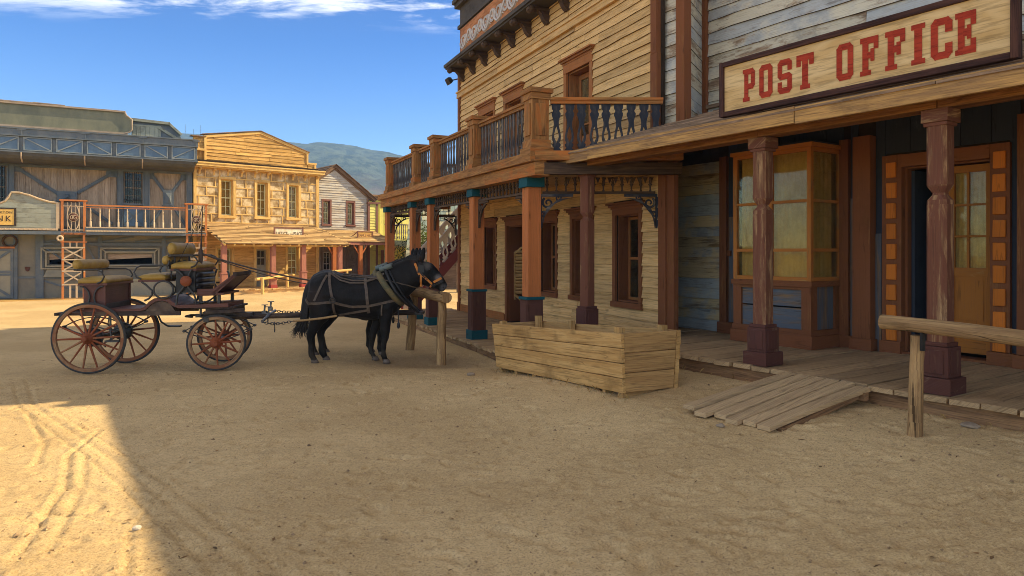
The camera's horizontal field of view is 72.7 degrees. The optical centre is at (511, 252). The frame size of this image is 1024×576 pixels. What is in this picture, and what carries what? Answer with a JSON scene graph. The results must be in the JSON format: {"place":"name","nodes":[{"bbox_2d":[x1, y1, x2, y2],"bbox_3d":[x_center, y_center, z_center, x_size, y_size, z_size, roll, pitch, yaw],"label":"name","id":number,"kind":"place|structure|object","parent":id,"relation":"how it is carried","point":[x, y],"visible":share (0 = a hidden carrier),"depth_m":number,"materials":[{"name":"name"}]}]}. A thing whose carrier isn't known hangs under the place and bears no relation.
{"place":"outdoors","nodes":[
{"label":"outdoors","id":0,"kind":"place"},
{"bbox_2d":[0,0,459,163],"label":"sky","id":1,"kind":"structure","parent":0,"point":[368,74],"materials":[{"name":"blue"}]},
{"bbox_2d":[128,131,452,194],"bbox_3d":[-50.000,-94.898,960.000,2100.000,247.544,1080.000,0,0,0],"label":"hills","id":2,"kind":"structure","parent":0,"point":[365,168],"depth_m":971.46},
{"bbox_2d":[0,289,1023,575],"bbox_3d":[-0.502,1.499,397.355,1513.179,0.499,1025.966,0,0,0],"label":"ground","id":3,"kind":"structure","parent":0,"point":[684,485],"depth_m":5.06,"materials":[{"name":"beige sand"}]},
{"bbox_2d":[0,99,208,301],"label":"bank building","id":4,"kind":"structure","parent":3,"relation":"on","point":[77,183],"depth_m":24.96,"materials":[{"name":"grey wood"}]},
{"bbox_2d":[0,166,6,201],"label":"window","id":5,"kind":"structure","parent":4,"relation":"in","point":[3,169],"depth_m":24.25,"materials":[{"name":"blue glass"}]},
{"bbox_2d":[0,247,14,298],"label":"bank door","id":6,"kind":"structure","parent":4,"relation":"in","point":[6,255],"depth_m":24.18,"materials":[{"name":"grey wood"}]},
{"bbox_2d":[0,208,15,225],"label":"bank sign","id":7,"kind":"object","parent":4,"relation":"attached to","point":[7,216],"visible":1,"depth_m":23.39,"materials":[{"name":"yellow wood"}]},
{"bbox_2d":[40,247,81,268],"bbox_3d":[-16.144,0.210,24.940,1.260,0.780,0.174,0,0,-28],"label":"slot window","id":8,"kind":"structure","parent":4,"relation":"in","point":[51,257],"depth_m":24.84,"materials":[{"name":"grey wood"}]},
{"bbox_2d":[100,248,159,268],"bbox_3d":[-14.237,0.210,25.953,1.940,0.780,0.174,0,0,-28],"label":"slot window","id":9,"kind":"structure","parent":4,"relation":"in","point":[110,256],"depth_m":25.95,"materials":[{"name":"grey wood"}]},
{"bbox_2d":[123,172,142,204],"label":"window","id":10,"kind":"structure","parent":4,"relation":"in","point":[132,181],"depth_m":26.08,"materials":[{"name":"blue glass"}]},
{"bbox_2d":[132,525,141,530],"bbox_3d":[-2.261,1.662,4.194,0.052,0.032,0.055,0,0,0],"label":"stone","id":11,"kind":"object","parent":3,"relation":"on","point":[136,527],"visible":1,"depth_m":4.18,"materials":[{"name":"beige stone"}]},
{"bbox_2d":[50,206,422,373],"bbox_3d":[-3.882,0.492,10.407,5.116,2.346,1.332,0,0,-14],"label":"horse carriage","id":12,"kind":"object","parent":3,"relation":"on","point":[109,296],"visible":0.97,"depth_m":9.80,"materials":[{"name":"wood"}]},
{"bbox_2d":[190,130,350,294],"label":"justice office building","id":13,"kind":"structure","parent":3,"relation":"on","point":[252,189],"depth_m":28.34,"materials":[{"name":"paint"}]},
{"bbox_2d":[215,245,234,281],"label":"window","id":14,"kind":"structure","parent":13,"relation":"in","point":[230,249],"depth_m":27.88,"materials":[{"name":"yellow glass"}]},
{"bbox_2d":[218,176,236,217],"bbox_3d":[-11.444,-2.190,27.849,0.712,1.644,0.361,0,0,-41],"label":"window","id":15,"kind":"structure","parent":13,"relation":"in","point":[226,185],"depth_m":27.92,"materials":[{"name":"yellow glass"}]},
{"bbox_2d":[253,247,269,286],"bbox_3d":[-10.375,0.570,28.761,0.686,1.665,0.235,0,0,-41],"label":"doorway","id":16,"kind":"structure","parent":13,"relation":"in","point":[261,255],"depth_m":28.80,"materials":[{"name":"yellow wood"}]},
{"bbox_2d":[254,180,270,218],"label":"window","id":17,"kind":"structure","parent":13,"relation":"in","point":[261,192],"depth_m":28.83,"materials":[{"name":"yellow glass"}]},
{"bbox_2d":[274,227,303,234],"bbox_3d":[-9.125,-0.775,28.438,1.240,0.510,0.060,0,0,-41],"label":"justice sign","id":18,"kind":"object","parent":13,"relation":"attached to","point":[289,230],"visible":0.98,"depth_m":28.43,"materials":[{"name":"white wood"}]},
{"bbox_2d":[285,247,299,277],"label":"window","id":19,"kind":"structure","parent":13,"relation":"in","point":[292,254],"depth_m":29.72,"materials":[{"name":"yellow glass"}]},
{"bbox_2d":[286,182,301,219],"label":"window","id":20,"kind":"structure","parent":13,"relation":"in","point":[293,190],"depth_m":29.70,"materials":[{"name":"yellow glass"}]},
{"bbox_2d":[255,273,296,293],"bbox_3d":[-9.169,1.264,27.283,0.221,0.814,2.518,0,0,17],"label":"hitching rail","id":21,"kind":"object","parent":3,"relation":"on","point":[262,279],"visible":0.75,"depth_m":26.75,"materials":[{"name":"beige wood"}]},
{"bbox_2d":[335,269,351,272],"bbox_3d":[-7.215,1.182,28.969,0.127,0.984,1.326,0,0,38],"label":"hitching rail","id":22,"kind":"object","parent":3,"relation":"on","point":[344,270],"visible":0.25,"depth_m":29.17,"materials":[{"name":"beige wood"}]},
{"bbox_2d":[316,164,396,275],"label":"dance hall building","id":23,"kind":"structure","parent":3,"relation":"on","point":[345,197],"depth_m":31.58,"materials":[{"name":"grey wood"}]},
{"bbox_2d":[321,199,331,225],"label":"window","id":24,"kind":"structure","parent":23,"relation":"in","point":[326,203],"depth_m":31.33,"materials":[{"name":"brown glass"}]},
{"bbox_2d":[323,250,330,269],"bbox_3d":[-8.322,0.508,31.269,0.592,1.271,0.203,0,0,-41],"label":"door","id":25,"kind":"structure","parent":23,"relation":"in","point":[326,251],"depth_m":31.31,"materials":[{"name":"brown wood"}]},
{"bbox_2d":[345,201,355,226],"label":"window","id":26,"kind":"structure","parent":23,"relation":"in","point":[350,205],"depth_m":32.08,"materials":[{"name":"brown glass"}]},
{"bbox_2d":[347,247,357,275],"bbox_3d":[-7.370,0.586,32.094,0.644,1.634,0.184,0,0,-41],"label":"doorway","id":27,"kind":"structure","parent":23,"relation":"in","point":[353,255],"depth_m":32.13,"materials":[{"name":"brown wood"}]},
{"bbox_2d":[352,231,372,237],"bbox_3d":[-6.655,-0.775,31.050,0.962,0.350,0.289,0,0,-23],"label":"dance hall sign","id":28,"kind":"object","parent":23,"relation":"on","point":[364,233],"visible":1,"depth_m":31.06,"materials":[{"name":"wood"}]},
{"bbox_2d":[292,248,434,354],"bbox_3d":[-2.433,0.803,11.523,2.428,1.757,0.634,0,0,0],"label":"mule","id":29,"kind":"object","parent":3,"relation":"on","point":[376,270],"visible":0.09,"depth_m":11.49,"materials":[{"name":"fur"}]},
{"bbox_2d":[291,248,446,363],"bbox_3d":[-2.213,0.803,10.703,2.428,1.757,0.634,0,0,0],"label":"mule","id":30,"kind":"object","parent":3,"relation":"on","point":[379,299],"visible":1,"depth_m":10.54,"materials":[{"name":"fur"}]},
{"bbox_2d":[367,195,408,274],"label":"yellow house","id":31,"kind":"structure","parent":3,"relation":"on","point":[376,223],"depth_m":32.80,"materials":[{"name":"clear wood"}]},
{"bbox_2d":[381,250,383,263],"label":"window","id":32,"kind":"structure","parent":31,"relation":"in","point":[382,251],"depth_m":33.64,"materials":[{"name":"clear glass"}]},
{"bbox_2d":[395,232,406,259],"bbox_3d":[-4.714,0.319,30.924,1.738,2.535,2.023,0,0,-40],"label":"shrub","id":33,"kind":"object","parent":3,"relation":"on","point":[403,252],"visible":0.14,"depth_m":30.78,"materials":[{"name":"green plant"}]},
{"bbox_2d":[405,213,426,261],"bbox_3d":[-3.821,-0.061,29.027,1.717,3.458,1.713,0,0,0],"label":"shrub","id":34,"kind":"object","parent":3,"relation":"on","point":[423,238],"visible":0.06,"depth_m":28.63,"materials":[{"name":"green plant"}]},
{"bbox_2d":[405,287,451,365],"bbox_3d":[-1.475,1.175,11.470,0.216,1.212,2.144,0,0,-29],"label":"hitching rail","id":35,"kind":"object","parent":3,"relation":"on","point":[442,299],"visible":0.81,"depth_m":10.71,"materials":[{"name":"brown wood"}]},
{"bbox_2d":[401,207,457,308],"bbox_3d":[-1.647,-0.489,19.893,3.210,4.317,1.100,0,0,-23],"label":"outside stair","id":36,"kind":"object","parent":3,"relation":"on","point":[448,257],"visible":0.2,"depth_m":19.34,"materials":[{"name":"red paint"}]},
{"bbox_2d":[406,205,457,288],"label":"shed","id":37,"kind":"structure","parent":3,"relation":"on","point":[449,276],"depth_m":30.21,"materials":[{"name":"brown wood"}]},
{"bbox_2d":[456,263,457,291],"bbox_3d":[0.781,1.045,27.834,6.000,1.250,0.119,0,0,-6],"label":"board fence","id":38,"kind":"object","parent":3,"relation":"on","point":[456,277],"visible":0.02,"depth_m":27.48,"materials":[{"name":"brown wood"}]},
{"bbox_2d":[392,308,538,363],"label":"boardwalk","id":39,"kind":"structure","parent":3,"relation":"on","point":[456,323],"depth_m":13.98,"materials":[{"name":"brown wood"}]},
{"bbox_2d":[15,360,993,570],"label":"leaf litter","id":40,"kind":"object","parent":3,"relation":"on","point":[991,557],"visible":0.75,"depth_m":4.32,"materials":[{"name":"brown plant"}]},
{"bbox_2d":[378,0,682,339],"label":"saloon building","id":41,"kind":"structure","parent":3,"relation":"on","point":[545,87],"depth_m":12.12,"materials":[{"name":"beige wood"}]},
{"bbox_2d":[445,77,457,85],"bbox_3d":[-1.607,-4.584,18.523,0.227,0.184,0.554,0,0,-40],"label":"floodlight","id":42,"kind":"object","parent":41,"relation":"attached to","point":[449,80],"visible":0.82,"depth_m":18.54,"materials":[{"name":"metal"}]},
{"bbox_2d":[474,97,496,162],"bbox_3d":[-0.500,-2.482,16.619,0.421,2.190,1.223,0,0,-23],"label":"balcony door","id":43,"kind":"structure","parent":41,"relation":"in","point":[488,106],"depth_m":16.53,"materials":[{"name":"brown wood"}]},
{"bbox_2d":[484,218,497,289],"bbox_3d":[-0.441,0.032,16.437,0.379,1.657,1.044,0,0,-23],"label":"window","id":44,"kind":"structure","parent":41,"relation":"in","point":[490,274],"depth_m":16.73,"materials":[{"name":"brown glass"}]},
{"bbox_2d":[500,215,521,320],"bbox_3d":[0.265,0.373,15.055,0.586,2.321,1.344,0,0,-23],"label":"doorway","id":45,"kind":"structure","parent":41,"relation":"in","point":[513,224],"depth_m":15.45,"materials":[{"name":"brown wood"}]},
{"bbox_2d":[499,81,524,158],"bbox_3d":[0.131,-2.483,15.160,0.423,2.190,1.206,0,0,-23],"label":"balcony door","id":46,"kind":"structure","parent":41,"relation":"in","point":[512,93],"depth_m":15.34,"materials":[{"name":"brown wood"}]},
{"bbox_2d":[541,210,559,297],"bbox_3d":[0.784,0.032,13.600,0.381,1.660,0.983,0,0,-23],"label":"window","id":47,"kind":"structure","parent":41,"relation":"in","point":[550,229],"depth_m":13.86,"materials":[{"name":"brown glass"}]},
{"bbox_2d":[558,44,594,149],"bbox_3d":[1.282,-2.477,12.498,0.423,2.179,1.204,0,0,-23],"label":"balcony door","id":48,"kind":"structure","parent":41,"relation":"in","point":[583,56],"depth_m":12.80,"materials":[{"name":"brown wood"}]},
{"bbox_2d":[563,206,595,302],"bbox_3d":[1.317,0.033,12.366,0.382,1.656,1.015,0,0,-23],"label":"window","id":49,"kind":"structure","parent":41,"relation":"in","point":[574,213],"depth_m":12.65,"materials":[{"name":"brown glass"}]},
{"bbox_2d":[605,200,644,309],"bbox_3d":[1.899,0.041,11.022,0.381,1.677,1.004,0,0,-23],"label":"window","id":50,"kind":"structure","parent":41,"relation":"in","point":[629,213],"depth_m":11.29,"materials":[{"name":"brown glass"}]},
{"bbox_2d":[492,316,680,397],"bbox_3d":[0.753,1.223,8.479,0.766,0.817,3.071,0,-3,-26],"label":"water trough","id":51,"kind":"object","parent":3,"relation":"on","point":[628,361],"visible":0.98,"depth_m":7.51,"materials":[{"name":"brown wood"}]},
{"bbox_2d":[716,423,724,427],"bbox_3d":[1.782,1.477,5.932,0.063,0.038,0.071,0,0,-28],"label":"stone","id":52,"kind":"object","parent":3,"relation":"on","point":[721,425],"visible":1,"depth_m":5.91,"materials":[{"name":"grey stone"}]},
{"bbox_2d":[491,364,1022,429],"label":"dry grass","id":53,"kind":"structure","parent":3,"relation":"on","point":[681,385],"depth_m":7.58,"materials":[{"name":"beige plant"}]},
{"bbox_2d":[683,372,870,431],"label":"plank ramp","id":54,"kind":"structure","parent":3,"relation":"on","point":[781,402],"depth_m":6.23,"materials":[{"name":"brown wood"}]},
{"bbox_2d":[560,0,1023,396],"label":"post office building","id":55,"kind":"structure","parent":3,"relation":"on","point":[846,220],"depth_m":8.49,"materials":[{"name":"brown"}]},
{"bbox_2d":[730,140,840,349],"bbox_3d":[3.632,-0.093,9.233,0.723,2.593,1.235,0,0,-33],"label":"bay window","id":56,"kind":"structure","parent":55,"relation":"in","point":[801,202],"depth_m":8.87,"materials":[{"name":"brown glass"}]},
{"bbox_2d":[719,0,1022,117],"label":"post office sign","id":57,"kind":"object","parent":55,"relation":"on","point":[942,37],"visible":1,"depth_m":6.23,"materials":[{"name":"brown wood"}]},
{"bbox_2d":[879,142,1013,367],"bbox_3d":[5.095,0.020,8.004,0.633,2.365,1.411,0,0,-33],"label":"doorway","id":58,"kind":"structure","parent":55,"relation":"in","point":[981,194],"depth_m":7.79,"materials":[{"name":"brown wood"}]},
{"bbox_2d":[678,327,1023,430],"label":"boardwalk","id":59,"kind":"structure","parent":3,"relation":"on","point":[993,395],"depth_m":7.05,"materials":[{"name":"brown wood"}]},
{"bbox_2d":[878,314,1023,437],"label":"hitching rail","id":60,"kind":"object","parent":3,"relation":"on","point":[985,333],"visible":0.89,"depth_m":5.31,"materials":[{"name":"wood"}]},
{"bbox_2d":[960,422,980,428],"bbox_3d":[3.626,1.369,5.504,0.130,0.049,0.136,0,0,-33],"label":"stone","id":61,"kind":"object","parent":3,"relation":"on","point":[971,425],"visible":1,"depth_m":5.47,"materials":[{"name":"grey stone"}]}
]}

